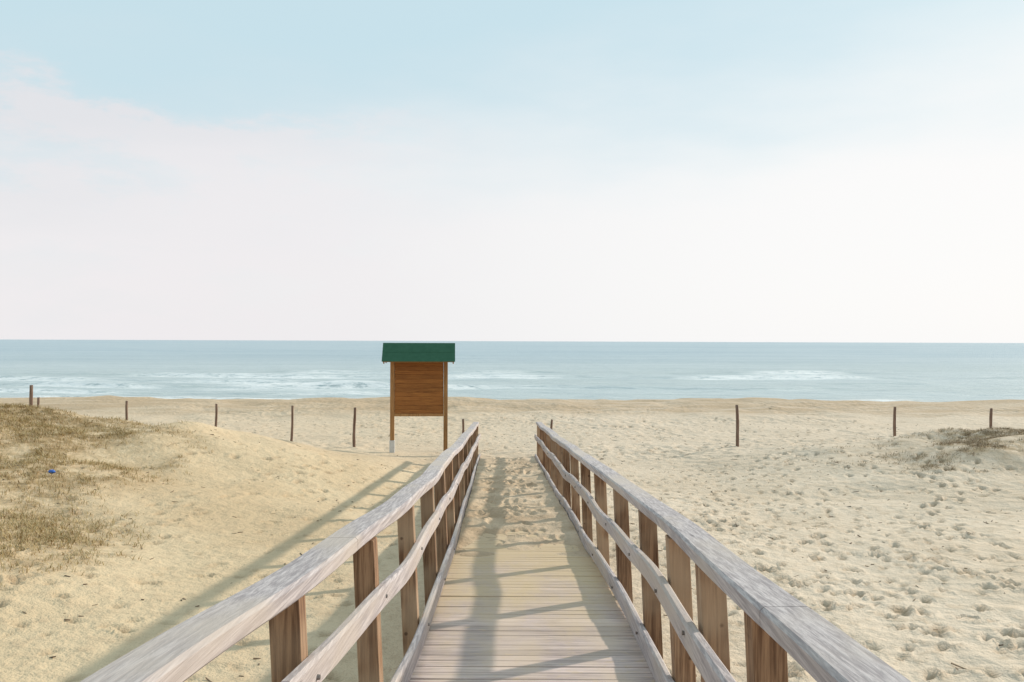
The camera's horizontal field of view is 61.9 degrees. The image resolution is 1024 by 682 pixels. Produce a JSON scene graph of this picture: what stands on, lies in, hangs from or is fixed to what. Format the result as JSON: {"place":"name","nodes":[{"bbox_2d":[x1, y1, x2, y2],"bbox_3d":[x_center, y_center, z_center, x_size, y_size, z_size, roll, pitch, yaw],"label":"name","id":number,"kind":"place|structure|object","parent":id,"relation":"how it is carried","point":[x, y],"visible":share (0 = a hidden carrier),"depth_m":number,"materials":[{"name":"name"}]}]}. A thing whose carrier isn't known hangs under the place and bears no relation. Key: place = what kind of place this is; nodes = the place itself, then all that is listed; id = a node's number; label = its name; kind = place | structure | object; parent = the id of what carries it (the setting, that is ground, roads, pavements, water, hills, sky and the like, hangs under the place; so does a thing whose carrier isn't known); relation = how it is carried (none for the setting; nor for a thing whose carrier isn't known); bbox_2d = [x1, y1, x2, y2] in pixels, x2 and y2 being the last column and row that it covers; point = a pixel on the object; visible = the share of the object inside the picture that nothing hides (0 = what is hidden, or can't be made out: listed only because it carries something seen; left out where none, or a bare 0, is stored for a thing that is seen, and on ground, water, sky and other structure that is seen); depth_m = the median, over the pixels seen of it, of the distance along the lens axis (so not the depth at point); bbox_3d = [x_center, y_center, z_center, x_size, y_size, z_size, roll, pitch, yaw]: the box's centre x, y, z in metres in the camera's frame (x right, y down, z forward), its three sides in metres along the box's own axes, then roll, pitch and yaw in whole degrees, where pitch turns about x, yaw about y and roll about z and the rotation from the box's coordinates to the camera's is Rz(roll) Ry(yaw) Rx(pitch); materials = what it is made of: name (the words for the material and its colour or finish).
{"place":"outdoors","nodes":[
{"label":"outdoors","id":0,"kind":"place"},
{"bbox_2d":[0,402,213,586],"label":"dune grass","id":1,"kind":"structure","parent":0,"point":[27,531],"depth_m":13.84,"materials":[{"name":"plant"}]},
{"bbox_2d":[0,395,1023,681],"bbox_3d":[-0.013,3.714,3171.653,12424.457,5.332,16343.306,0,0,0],"label":"beach sand ground","id":2,"kind":"structure","parent":0,"point":[930,537],"depth_m":14.16,"materials":[{"name":"beige sand"}]},
{"bbox_2d":[29,385,32,406],"bbox_3d":[-13.528,2.172,24.000,0.126,1.868,0.111,0,0,0],"label":"fence post","id":3,"kind":"object","parent":2,"relation":"on","point":[31,395],"visible":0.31,"depth_m":23.97,"materials":[{"name":"brown wood"}]},
{"bbox_2d":[125,401,127,419],"bbox_3d":[-11.302,2.438,25.000,0.106,1.378,0.084,0,0,0],"label":"fence post","id":4,"kind":"object","parent":2,"relation":"on","point":[126,409],"visible":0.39,"depth_m":24.98,"materials":[{"name":"brown wood"}]},
{"bbox_2d":[215,404,217,426],"bbox_3d":[-8.680,2.506,25.001,0.110,1.348,0.079,0,0,0],"label":"fence post","id":5,"kind":"object","parent":2,"relation":"on","point":[216,411],"visible":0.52,"depth_m":24.97,"materials":[{"name":"brown wood"}]},
{"bbox_2d":[290,406,293,440],"bbox_3d":[-6.331,2.546,24.500,0.121,1.390,0.086,0,0,0],"label":"fence post","id":6,"kind":"object","parent":2,"relation":"on","point":[292,419],"visible":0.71,"depth_m":24.47,"materials":[{"name":"brown wood"}]},
{"bbox_2d":[352,407,355,446],"bbox_3d":[-4.432,2.585,24.000,0.107,1.439,0.091,0,0,0],"label":"fence post","id":7,"kind":"object","parent":2,"relation":"on","point":[354,429],"visible":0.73,"depth_m":23.97,"materials":[{"name":"brown wood"}]},
{"bbox_2d":[382,343,454,452],"bbox_3d":[-2.506,1.721,23.000,1.930,3.340,0.966,0,0,-4],"label":"notice board","id":8,"kind":"object","parent":2,"relation":"on","point":[418,373],"visible":0.89,"depth_m":22.95,"materials":[{"name":"brown wood"}]},
{"bbox_2d":[409,453,655,681],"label":"wooden boardwalk","id":9,"kind":"structure","parent":2,"relation":"on","point":[527,595],"depth_m":6.88,"materials":[{"name":"beige wood"}]},
{"bbox_2d":[80,422,480,681],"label":"wooden railing","id":10,"kind":"object","parent":9,"relation":"attached to","point":[185,650],"visible":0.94,"depth_m":3.88,"materials":[{"name":"wood"}]},
{"bbox_2d":[534,422,910,681],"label":"wooden railing","id":11,"kind":"object","parent":9,"relation":"attached to","point":[780,623],"visible":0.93,"depth_m":3.97,"materials":[{"name":"wood"}]},
{"bbox_2d":[735,405,738,446],"bbox_3d":[6.394,2.543,24.202,0.119,1.480,0.101,0,0,0],"label":"fence post","id":12,"kind":"object","parent":2,"relation":"on","point":[737,426],"visible":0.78,"depth_m":24.16,"materials":[{"name":"brown wood"}]},
{"bbox_2d":[893,407,895,436],"bbox_3d":[10.761,2.521,24.003,0.097,1.346,0.093,0,0,-32],"label":"fence post","id":13,"kind":"object","parent":2,"relation":"on","point":[894,421],"visible":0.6,"depth_m":23.97,"materials":[{"name":"brown wood"}]},
{"bbox_2d":[989,408,992,428],"bbox_3d":[13.744,2.544,24.502,0.114,1.237,0.091,0,0,0],"label":"fence post","id":14,"kind":"object","parent":2,"relation":"on","point":[990,417],"visible":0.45,"depth_m":24.47,"materials":[{"name":"brown wood"}]},
{"bbox_2d":[0,339,1023,401],"bbox_3d":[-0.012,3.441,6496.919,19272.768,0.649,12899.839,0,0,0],"label":"sea water","id":15,"kind":"structure","parent":0,"point":[496,370],"depth_m":108.35,"materials":[{"name":"blue liquid"}]},
{"bbox_2d":[0,0,1023,342],"label":"sky","id":16,"kind":"structure","parent":0,"point":[300,170],"materials":[{"name":"white"}]},
{"bbox_2d":[3,416,1021,681],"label":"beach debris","id":17,"kind":"object","parent":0,"point":[601,458],"visible":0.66,"depth_m":14.02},
{"bbox_2d":[821,426,1023,473],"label":"dune grass","id":18,"kind":"structure","parent":0,"point":[976,440],"depth_m":19.59,"materials":[{"name":"plant"}]}
]}

